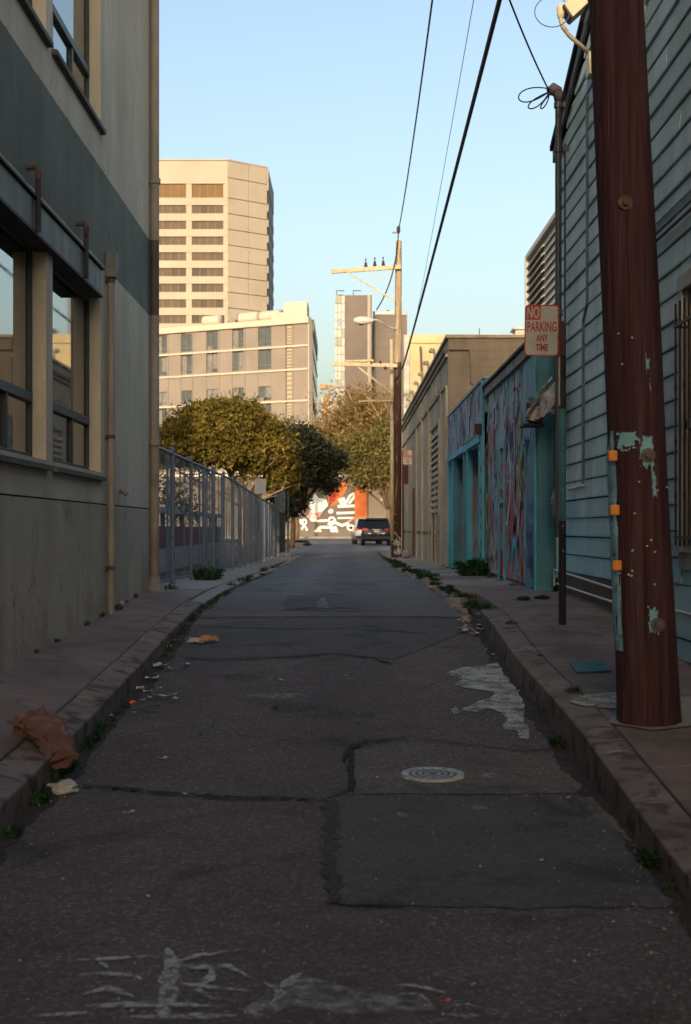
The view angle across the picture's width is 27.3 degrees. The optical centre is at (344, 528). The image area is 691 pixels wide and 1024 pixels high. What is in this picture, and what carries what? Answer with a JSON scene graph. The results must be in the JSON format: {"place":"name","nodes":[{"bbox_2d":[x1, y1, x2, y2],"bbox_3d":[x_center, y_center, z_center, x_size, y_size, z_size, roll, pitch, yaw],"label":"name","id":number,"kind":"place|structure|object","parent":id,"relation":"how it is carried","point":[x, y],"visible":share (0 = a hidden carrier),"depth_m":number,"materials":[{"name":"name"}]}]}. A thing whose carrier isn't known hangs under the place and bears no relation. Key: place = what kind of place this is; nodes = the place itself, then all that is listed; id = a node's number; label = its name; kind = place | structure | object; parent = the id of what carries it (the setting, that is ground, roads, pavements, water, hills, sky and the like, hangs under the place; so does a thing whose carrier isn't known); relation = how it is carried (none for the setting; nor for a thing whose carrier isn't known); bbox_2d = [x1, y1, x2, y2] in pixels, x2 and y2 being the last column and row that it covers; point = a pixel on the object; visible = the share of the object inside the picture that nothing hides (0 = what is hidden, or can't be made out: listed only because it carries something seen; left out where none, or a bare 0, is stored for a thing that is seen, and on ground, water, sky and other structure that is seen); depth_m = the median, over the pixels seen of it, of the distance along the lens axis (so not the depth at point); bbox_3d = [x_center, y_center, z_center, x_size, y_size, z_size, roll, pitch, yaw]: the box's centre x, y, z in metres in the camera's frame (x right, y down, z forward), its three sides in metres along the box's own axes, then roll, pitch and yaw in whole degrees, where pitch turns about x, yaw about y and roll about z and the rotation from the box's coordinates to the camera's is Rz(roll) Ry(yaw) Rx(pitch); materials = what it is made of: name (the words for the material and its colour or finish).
{"place":"outdoors","nodes":[
{"label":"outdoors","id":0,"kind":"place"},
{"bbox_2d":[0,552,303,835],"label":"pavement","id":1,"kind":"structure","parent":0,"point":[82,681],"depth_m":10.49,"materials":[{"name":"concrete"}]},
{"bbox_2d":[6,706,79,768],"bbox_3d":[-1.654,1.160,7.929,0.311,0.315,0.433,0,0,-41],"label":"paper bag","id":2,"kind":"object","parent":1,"relation":"on","point":[48,734],"visible":0.98,"depth_m":7.83,"materials":[{"name":"paper"}]},
{"bbox_2d":[164,584,178,589],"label":"weed","id":3,"kind":"object","parent":1,"relation":"on","point":[170,587],"visible":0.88,"depth_m":18.10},
{"bbox_2d":[193,571,209,579],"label":"weed","id":4,"kind":"object","parent":1,"relation":"on","point":[200,576],"visible":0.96,"depth_m":22.46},
{"bbox_2d":[193,565,223,579],"bbox_3d":[-2.194,0.705,22.676,0.550,0.249,0.494,0,0,-37],"label":"weed","id":5,"kind":"object","parent":1,"relation":"on","point":[214,574],"visible":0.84,"depth_m":22.56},
{"bbox_2d":[159,446,278,584],"bbox_3d":[-2.420,-0.042,34.934,0.087,2.215,34.133,0,0,0],"label":"chain link fence","id":6,"kind":"object","parent":1,"relation":"on","point":[267,526],"visible":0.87,"depth_m":26.20,"materials":[{"name":"metal"}]},
{"bbox_2d":[255,478,265,562],"bbox_3d":[-2.272,-0.213,38.495,0.300,2.319,0.060,0,0,0],"label":"sign back","id":7,"kind":"object","parent":1,"relation":"on","point":[260,486],"visible":0.78,"depth_m":38.47,"materials":[{"name":"metal"}]},
{"bbox_2d":[275,489,284,556],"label":"screened gate","id":8,"kind":"structure","parent":1,"relation":"on","point":[279,503],"depth_m":53.71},
{"bbox_2d":[285,491,290,554],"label":"parking sign","id":9,"kind":"object","parent":1,"relation":"on","point":[287,553],"visible":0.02,"depth_m":52.47,"materials":[{"name":"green metal"}]},
{"bbox_2d":[160,541,307,582],"bbox_3d":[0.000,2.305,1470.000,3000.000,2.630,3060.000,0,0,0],"label":"ground","id":10,"kind":"structure","parent":0,"point":[298,543],"depth_m":55.46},
{"bbox_2d":[0,0,165,672],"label":"stucco building","id":11,"kind":"structure","parent":10,"relation":"on","point":[80,183],"depth_m":13.02,"materials":[{"name":"paint"}]},
{"bbox_2d":[0,221,53,470],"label":"window","id":12,"kind":"structure","parent":11,"relation":"in","point":[16,395],"depth_m":10.93,"materials":[{"name":"clear glass"}]},
{"bbox_2d":[18,0,53,47],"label":"window","id":13,"kind":"structure","parent":11,"relation":"in","point":[26,4],"depth_m":10.97,"materials":[{"name":"black metal"}]},
{"bbox_2d":[52,268,105,480],"bbox_3d":[-2.455,-1.372,12.855,0.210,1.815,2.390,0,0,0],"label":"window","id":14,"kind":"structure","parent":11,"relation":"in","point":[71,420],"depth_m":13.11,"materials":[{"name":"clear glass"}]},
{"bbox_2d":[52,0,105,134],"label":"window","id":15,"kind":"structure","parent":11,"relation":"in","point":[70,51],"depth_m":13.21,"materials":[{"name":"clear glass"}]},
{"bbox_2d":[159,508,220,575],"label":"lot wall","id":16,"kind":"structure","parent":10,"relation":"on","point":[161,555],"depth_m":37.34,"materials":[{"name":"concrete"}]},
{"bbox_2d":[159,458,228,553],"bbox_3d":[-4.217,-0.578,36.982,1.783,2.688,1.991,0,0,32],"label":"bush","id":17,"kind":"object","parent":16,"relation":"on","point":[176,501],"visible":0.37,"depth_m":36.95,"materials":[{"name":"green plant"}]},
{"bbox_2d":[159,159,273,335],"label":"office tower","id":18,"kind":"structure","parent":10,"relation":"on","point":[216,241],"depth_m":350.42,"materials":[{"name":"beige concrete"}]},
{"bbox_2d":[159,388,309,558],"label":"round tree","id":19,"kind":"object","parent":10,"relation":"on","point":[234,434],"visible":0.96,"depth_m":44.87,"materials":[{"name":"green plant"}]},
{"bbox_2d":[159,301,317,525],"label":"office block","id":20,"kind":"structure","parent":10,"relation":"on","point":[274,359],"depth_m":185.03,"materials":[{"name":"beige concrete"}]},
{"bbox_2d":[159,336,166,352],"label":"window","id":21,"kind":"structure","parent":20,"relation":"in","point":[162,340],"depth_m":190.79,"materials":[{"name":"grey glass"}]},
{"bbox_2d":[159,357,166,375],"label":"window","id":22,"kind":"structure","parent":20,"relation":"in","point":[162,361],"depth_m":190.81,"materials":[{"name":"grey glass"}]},
{"bbox_2d":[159,392,166,404],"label":"window","id":23,"kind":"structure","parent":20,"relation":"in","point":[162,395],"depth_m":190.79,"materials":[{"name":"grey glass"}]},
{"bbox_2d":[159,410,166,426],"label":"window","id":24,"kind":"structure","parent":20,"relation":"in","point":[161,412],"depth_m":190.93,"materials":[{"name":"grey glass"}]},
{"bbox_2d":[182,334,191,351],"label":"window","id":25,"kind":"structure","parent":20,"relation":"in","point":[184,337],"depth_m":189.03,"materials":[{"name":"grey glass"}]},
{"bbox_2d":[182,356,191,373],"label":"window","id":26,"kind":"structure","parent":20,"relation":"in","point":[184,358],"depth_m":189.03,"materials":[{"name":"grey glass"}]},
{"bbox_2d":[182,391,191,403],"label":"window","id":27,"kind":"structure","parent":20,"relation":"in","point":[184,393],"depth_m":189.03,"materials":[{"name":"grey glass"}]},
{"bbox_2d":[207,332,217,349],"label":"window","id":28,"kind":"structure","parent":20,"relation":"in","point":[212,338],"depth_m":187.01,"materials":[{"name":"grey glass"}]},
{"bbox_2d":[207,354,217,372],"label":"window","id":29,"kind":"structure","parent":20,"relation":"in","point":[212,359],"depth_m":187.01,"materials":[{"name":"grey glass"}]},
{"bbox_2d":[207,389,217,398],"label":"window","id":30,"kind":"structure","parent":20,"relation":"in","point":[209,392],"depth_m":187.01,"materials":[{"name":"grey glass"}]},
{"bbox_2d":[233,330,243,347],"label":"window","id":31,"kind":"structure","parent":20,"relation":"in","point":[238,336],"depth_m":185.10,"materials":[{"name":"grey glass"}]},
{"bbox_2d":[233,352,243,370],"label":"window","id":32,"kind":"structure","parent":20,"relation":"in","point":[238,358],"depth_m":185.10,"materials":[{"name":"grey glass"}]},
{"bbox_2d":[233,388,243,398],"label":"window","id":33,"kind":"structure","parent":20,"relation":"in","point":[240,391],"depth_m":185.06,"materials":[{"name":"grey glass"}]},
{"bbox_2d":[259,328,270,345],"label":"window","id":34,"kind":"structure","parent":20,"relation":"in","point":[264,334],"depth_m":183.17,"materials":[{"name":"grey glass"}]},
{"bbox_2d":[259,350,270,369],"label":"window","id":35,"kind":"structure","parent":20,"relation":"in","point":[264,356],"depth_m":183.17,"materials":[{"name":"grey glass"}]},
{"bbox_2d":[259,386,270,399],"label":"window","id":36,"kind":"structure","parent":20,"relation":"in","point":[265,391],"depth_m":183.17,"materials":[{"name":"grey glass"}]},
{"bbox_2d":[162,475,389,535],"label":"mural building","id":37,"kind":"structure","parent":10,"relation":"on","point":[338,515],"depth_m":124.99,"materials":[{"name":"paint"}]},
{"bbox_2d":[369,489,386,517],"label":"roll door","id":38,"kind":"structure","parent":37,"relation":"in","point":[376,509],"depth_m":124.82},
{"bbox_2d":[252,486,302,537],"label":"shaded shrub","id":39,"kind":"object","parent":10,"relation":"on","point":[292,506],"visible":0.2,"depth_m":57.62,"materials":[{"name":"green plant"}]},
{"bbox_2d":[278,411,314,538],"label":"pale tree","id":40,"kind":"object","parent":10,"relation":"on","point":[297,532],"visible":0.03,"depth_m":117.76,"materials":[{"name":"green plant"}]},
{"bbox_2d":[320,384,334,424],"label":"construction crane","id":41,"kind":"object","parent":10,"relation":"on","point":[324,386],"visible":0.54,"depth_m":299.60,"materials":[{"name":"metal"}]},
{"bbox_2d":[322,398,334,428],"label":"hazy block","id":42,"kind":"structure","parent":10,"relation":"on","point":[329,407],"depth_m":318.00,"materials":[{"name":"beige concrete"}]},
{"bbox_2d":[289,359,389,477],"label":"golden tree","id":43,"kind":"object","parent":10,"relation":"on","point":[361,415],"visible":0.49,"depth_m":107.03,"materials":[{"name":"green plant"}]},
{"bbox_2d":[335,290,371,474],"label":"grey tower","id":44,"kind":"structure","parent":10,"relation":"on","point":[353,340],"depth_m":260.00,"materials":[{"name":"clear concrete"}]},
{"bbox_2d":[372,310,406,418],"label":"grey annex","id":45,"kind":"object","parent":10,"relation":"on","point":[382,335],"visible":0.26,"depth_m":264.00,"materials":[{"name":"concrete"}]},
{"bbox_2d":[402,334,523,565],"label":"beige block","id":46,"kind":"structure","parent":10,"relation":"on","point":[460,366],"depth_m":35.12,"materials":[{"name":"paint"}]},
{"bbox_2d":[433,482,433,562],"bbox_3d":[2.292,-0.135,36.000,0.009,2.230,1.400,0,0,0],"label":"doorway","id":47,"kind":"structure","parent":46,"relation":"in","point":[433,482],"depth_m":36.51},
{"bbox_2d":[401,327,524,550],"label":"yellow block","id":48,"kind":"structure","parent":10,"relation":"on","point":[419,354],"depth_m":58.00,"materials":[{"name":"paint"}]},
{"bbox_2d":[447,376,490,567],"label":"painted garage","id":49,"kind":"structure","parent":10,"relation":"on","point":[467,460],"depth_m":26.30,"materials":[{"name":"teal paint"}]},
{"bbox_2d":[482,342,556,590],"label":"painted shed","id":50,"kind":"structure","parent":10,"relation":"on","point":[521,516],"depth_m":18.80,"materials":[{"name":"teal paint"}]},
{"bbox_2d":[525,212,554,306],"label":"louvred tower","id":51,"kind":"structure","parent":10,"relation":"on","point":[540,272],"depth_m":195.41,"materials":[{"name":"metal"}]},
{"bbox_2d":[550,0,611,610],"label":"building siding","id":52,"kind":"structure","parent":10,"relation":"on","point":[588,572],"depth_m":15.27,"materials":[{"name":"grey paint"}]},
{"bbox_2d":[519,378,554,427],"bbox_3d":[2.337,-1.493,16.756,0.474,0.569,0.729,0,0,0],"label":"wrapped wall box","id":53,"kind":"object","parent":52,"relation":"attached to","point":[540,405],"visible":0.88,"depth_m":16.63,"materials":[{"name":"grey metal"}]},
{"bbox_2d":[551,488,554,514],"bbox_3d":[2.526,-0.369,16.825,0.172,0.460,0.263,0,0,0],"label":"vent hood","id":54,"kind":"object","parent":52,"relation":"attached to","point":[553,499],"visible":0.29,"depth_m":16.82,"materials":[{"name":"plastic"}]},
{"bbox_2d":[546,83,569,536],"bbox_3d":[2.457,-2.505,16.344,0.286,5.210,0.144,0,0,-21],"label":"service mast","id":55,"kind":"object","parent":52,"relation":"attached to","point":[559,106],"visible":0.83,"depth_m":16.32,"materials":[{"name":"metal"}]},
{"bbox_2d":[509,0,549,90],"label":"service drop","id":56,"kind":"object","parent":55,"relation":"attached to","point":[516,17],"visible":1,"depth_m":14.62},
{"bbox_2d":[518,87,550,108],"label":"drip loops","id":57,"kind":"object","parent":55,"relation":"hanging from","point":[548,93],"visible":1,"depth_m":16.20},
{"bbox_2d":[557,0,591,79],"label":"floodlight","id":58,"kind":"object","parent":52,"relation":"attached to","point":[575,9],"visible":0.95,"depth_m":14.53,"materials":[{"name":"beige metal"}]},
{"bbox_2d":[534,0,569,27],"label":"wire coil","id":59,"kind":"object","parent":58,"relation":"hanging from","point":[549,26],"visible":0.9,"depth_m":14.46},
{"bbox_2d":[644,0,690,664],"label":"building siding","id":60,"kind":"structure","parent":10,"relation":"on","point":[668,35],"depth_m":11.02,"materials":[{"name":"blue paint"}]},
{"bbox_2d":[671,268,690,569],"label":"window","id":61,"kind":"structure","parent":60,"relation":"in","point":[684,280],"depth_m":10.72,"materials":[{"name":"brown wood"}]},
{"bbox_2d":[225,536,351,538],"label":"pavement","id":62,"kind":"structure","parent":0,"point":[325,537],"depth_m":121.00,"materials":[{"name":"concrete"}]},
{"bbox_2d":[225,539,351,540],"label":"cross street","id":63,"kind":"structure","parent":0,"point":[316,540],"depth_m":110.36,"materials":[{"name":"asphalt"}]},
{"bbox_2d":[0,541,690,1023],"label":"road","id":64,"kind":"structure","parent":0,"point":[206,885],"depth_m":6.30,"materials":[{"name":"asphalt"}]},
{"bbox_2d":[0,572,272,865],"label":"gutter dirt","id":65,"kind":"structure","parent":64,"relation":"on","point":[30,813],"depth_m":8.88,"materials":[{"name":"soil"}]},
{"bbox_2d":[2,822,25,837],"bbox_3d":[-1.556,1.408,6.653,0.164,0.077,0.136,0,0,40],"label":"weed","id":66,"kind":"object","parent":65,"relation":"on","point":[10,831],"visible":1,"depth_m":6.64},
{"bbox_2d":[29,784,53,804],"bbox_3d":[-1.594,1.363,7.297,0.215,0.115,0.200,0,0,-8],"label":"weed","id":67,"kind":"object","parent":65,"relation":"on","point":[41,796],"visible":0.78,"depth_m":7.26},
{"bbox_2d":[53,768,66,778],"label":"weed","id":68,"kind":"object","parent":65,"relation":"on","point":[61,775],"visible":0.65,"depth_m":7.84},
{"bbox_2d":[47,779,78,794],"bbox_3d":[-1.488,1.367,7.537,0.165,0.074,0.124,0,0,-23],"label":"paper wad","id":69,"kind":"object","parent":65,"relation":"on","point":[66,786],"visible":0.99,"depth_m":7.50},
{"bbox_2d":[59,762,78,772],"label":"weed","id":70,"kind":"object","parent":65,"relation":"on","point":[72,768],"visible":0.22,"depth_m":8.01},
{"bbox_2d":[81,739,94,748],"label":"weed","id":71,"kind":"object","parent":65,"relation":"on","point":[85,745],"visible":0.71,"depth_m":8.65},
{"bbox_2d":[86,729,102,742],"bbox_3d":[-1.602,1.296,8.893,0.202,0.092,0.188,0,0,0],"label":"weed","id":72,"kind":"object","parent":65,"relation":"on","point":[92,736],"visible":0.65,"depth_m":8.87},
{"bbox_2d":[94,723,105,734],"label":"weed","id":73,"kind":"object","parent":65,"relation":"on","point":[98,727],"visible":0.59,"depth_m":9.09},
{"bbox_2d":[166,643,175,650],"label":"weed","id":74,"kind":"object","parent":65,"relation":"on","point":[169,648],"visible":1,"depth_m":12.68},
{"bbox_2d":[237,575,250,580],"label":"weed","id":75,"kind":"object","parent":65,"relation":"on","point":[247,578],"visible":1,"depth_m":22.66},
{"bbox_2d":[186,634,218,643],"bbox_3d":[-1.309,1.018,13.100,0.319,0.090,0.180,0,0,0],"label":"food wrapper","id":76,"kind":"object","parent":64,"relation":"on","point":[201,638],"visible":1,"depth_m":13.11,"materials":[{"name":"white paper"}]},
{"bbox_2d":[285,420,356,547],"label":"dark tree","id":77,"kind":"object","parent":64,"relation":"on","point":[326,464],"visible":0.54,"depth_m":74.28,"materials":[{"name":"green plant"}]},
{"bbox_2d":[0,603,690,1019],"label":"grit","id":78,"kind":"object","parent":64,"relation":"on","point":[358,861],"visible":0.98,"depth_m":6.10,"materials":[{"name":"gravel"}]},
{"bbox_2d":[325,416,389,523],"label":"green tree","id":79,"kind":"object","parent":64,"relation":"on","point":[369,454],"visible":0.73,"depth_m":97.21,"materials":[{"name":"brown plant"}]},
{"bbox_2d":[350,517,381,543],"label":"parked car","id":80,"kind":"object","parent":64,"relation":"on","point":[356,534],"visible":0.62,"depth_m":92.35,"materials":[{"name":"white paint"}]},
{"bbox_2d":[358,518,389,544],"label":"parked car","id":81,"kind":"object","parent":64,"relation":"on","point":[375,529],"visible":0.69,"depth_m":86.15,"materials":[{"name":"blue paint"}]},
{"bbox_2d":[378,553,480,621],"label":"verge dirt","id":82,"kind":"structure","parent":64,"relation":"on","point":[475,616],"depth_m":15.17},
{"bbox_2d":[390,562,406,567],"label":"weed","id":83,"kind":"object","parent":82,"relation":"on","point":[396,565],"visible":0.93,"depth_m":33.61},
{"bbox_2d":[416,571,439,578],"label":"weed","id":84,"kind":"object","parent":82,"relation":"on","point":[425,575],"visible":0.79,"depth_m":23.43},
{"bbox_2d":[444,588,459,593],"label":"weed","id":85,"kind":"object","parent":82,"relation":"on","point":[449,591],"visible":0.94,"depth_m":17.79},
{"bbox_2d":[457,593,474,598],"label":"weed","id":86,"kind":"object","parent":82,"relation":"on","point":[465,595],"visible":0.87,"depth_m":16.86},
{"bbox_2d":[463,600,478,604],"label":"weed","id":87,"kind":"object","parent":82,"relation":"on","point":[471,602],"visible":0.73,"depth_m":15.84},
{"bbox_2d":[466,603,490,609],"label":"weed","id":88,"kind":"object","parent":82,"relation":"on","point":[480,606],"visible":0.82,"depth_m":15.16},
{"bbox_2d":[401,767,464,782],"bbox_3d":[0.491,1.365,7.893,0.354,0.029,0.354,0,0,0],"label":"manhole cover","id":89,"kind":"object","parent":64,"relation":"on","point":[433,774],"visible":1,"depth_m":7.86,"materials":[{"name":"metal"}]},
{"bbox_2d":[386,564,479,621],"bbox_3d":[1.342,0.897,26.218,0.479,0.223,23.983,0,0,0],"label":"verge rubble","id":90,"kind":"object","parent":64,"relation":"on","point":[453,601],"visible":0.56,"depth_m":17.21,"materials":[{"name":"concrete"}]},
{"bbox_2d":[411,569,428,573],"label":"weed","id":91,"kind":"object","parent":90,"relation":"on","point":[416,571],"visible":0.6,"depth_m":26.52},
{"bbox_2d":[469,615,690,937],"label":"gutter dirt","id":92,"kind":"structure","parent":64,"relation":"on","point":[579,775],"depth_m":7.93,"materials":[{"name":"soil"}]},
{"bbox_2d":[546,733,564,746],"bbox_3d":[1.343,1.307,8.774,0.205,0.084,0.229,0,0,-6],"label":"weed","id":93,"kind":"object","parent":92,"relation":"on","point":[558,741],"visible":0.54,"depth_m":8.75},
{"bbox_2d":[633,846,660,869],"bbox_3d":[1.359,1.411,6.129,0.235,0.114,0.253,0,0,14],"label":"weed","id":94,"kind":"object","parent":92,"relation":"on","point":[649,858],"visible":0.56,"depth_m":6.13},
{"bbox_2d":[662,880,676,891],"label":"weed","id":95,"kind":"object","parent":92,"relation":"on","point":[670,887],"visible":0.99,"depth_m":5.78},
{"bbox_2d":[159,0,580,429],"label":"sky","id":96,"kind":"structure","parent":0,"point":[323,95],"materials":[{"name":"blue"}]},
{"bbox_2d":[402,550,410,557],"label":"white bag","id":97,"kind":"object","parent":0,"point":[406,553],"visible":0.94,"depth_m":44.40,"materials":[{"name":"plastic"}]},
{"bbox_2d":[381,552,690,906],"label":"pavement","id":98,"kind":"structure","parent":0,"point":[639,777],"depth_m":8.90,"materials":[{"name":"concrete"}]},
{"bbox_2d":[331,240,401,557],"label":"utility pole","id":99,"kind":"object","parent":98,"relation":"on","point":[395,463],"visible":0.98,"depth_m":45.87,"materials":[{"name":"brown wood"}]},
{"bbox_2d":[376,233,398,309],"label":"overhead cable","id":100,"kind":"object","parent":99,"relation":"attached to","point":[392,272],"visible":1,"depth_m":45.75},
{"bbox_2d":[398,0,432,230],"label":"overhead cable","id":101,"kind":"object","parent":99,"relation":"attached to","point":[418,103],"visible":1,"depth_m":28.95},
{"bbox_2d":[402,450,411,557],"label":"parking sign","id":102,"kind":"object","parent":98,"relation":"on","point":[407,457],"visible":1,"depth_m":44.95,"materials":[{"name":"white metal"}]},
{"bbox_2d":[452,557,489,575],"bbox_3d":[2.178,0.617,23.408,0.924,0.329,0.829,0,0,-42],"label":"weed","id":103,"kind":"object","parent":98,"relation":"on","point":[476,567],"visible":0.76,"depth_m":23.17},
{"bbox_2d":[516,596,529,600],"bbox_3d":[1.916,0.749,15.229,0.149,0.047,0.100,0,0,0],"label":"dark scrap","id":104,"kind":"object","parent":98,"relation":"on","point":[522,598],"visible":1,"depth_m":15.20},
{"bbox_2d":[533,595,550,598],"bbox_3d":[2.133,0.742,15.368,0.191,0.051,0.099,0,0,-11],"label":"dark scrap","id":105,"kind":"object","parent":98,"relation":"on","point":[541,597],"visible":1,"depth_m":15.33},
{"bbox_2d":[524,305,565,624],"bbox_3d":[1.810,-0.547,12.755,0.380,2.917,0.102,0,0,-10],"label":"parking sign","id":106,"kind":"object","parent":98,"relation":"on","point":[545,333],"visible":1,"depth_m":12.77,"materials":[{"name":"white metal"}]},
{"bbox_2d":[564,686,581,692],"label":"weed","id":107,"kind":"object","parent":98,"relation":"on","point":[572,690],"visible":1,"depth_m":9.35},
{"bbox_2d":[569,660,610,673],"bbox_3d":[1.800,1.017,10.459,0.282,0.041,0.579,0,0,0],"label":"utility cover","id":108,"kind":"object","parent":98,"relation":"on","point":[596,666],"visible":1,"depth_m":10.42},
{"bbox_2d":[589,0,681,727],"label":"utility pole","id":109,"kind":"object","parent":98,"relation":"on","point":[646,653],"visible":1,"depth_m":8.16,"materials":[{"name":"wood"}]},
{"bbox_2d":[417,0,473,310],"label":"overhead cable","id":110,"kind":"object","parent":109,"relation":"attached to","point":[450,132],"visible":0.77,"depth_m":26.12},
{"bbox_2d":[402,0,501,367],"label":"overhead cable","id":111,"kind":"object","parent":109,"relation":"attached to","point":[488,43],"visible":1,"depth_m":19.03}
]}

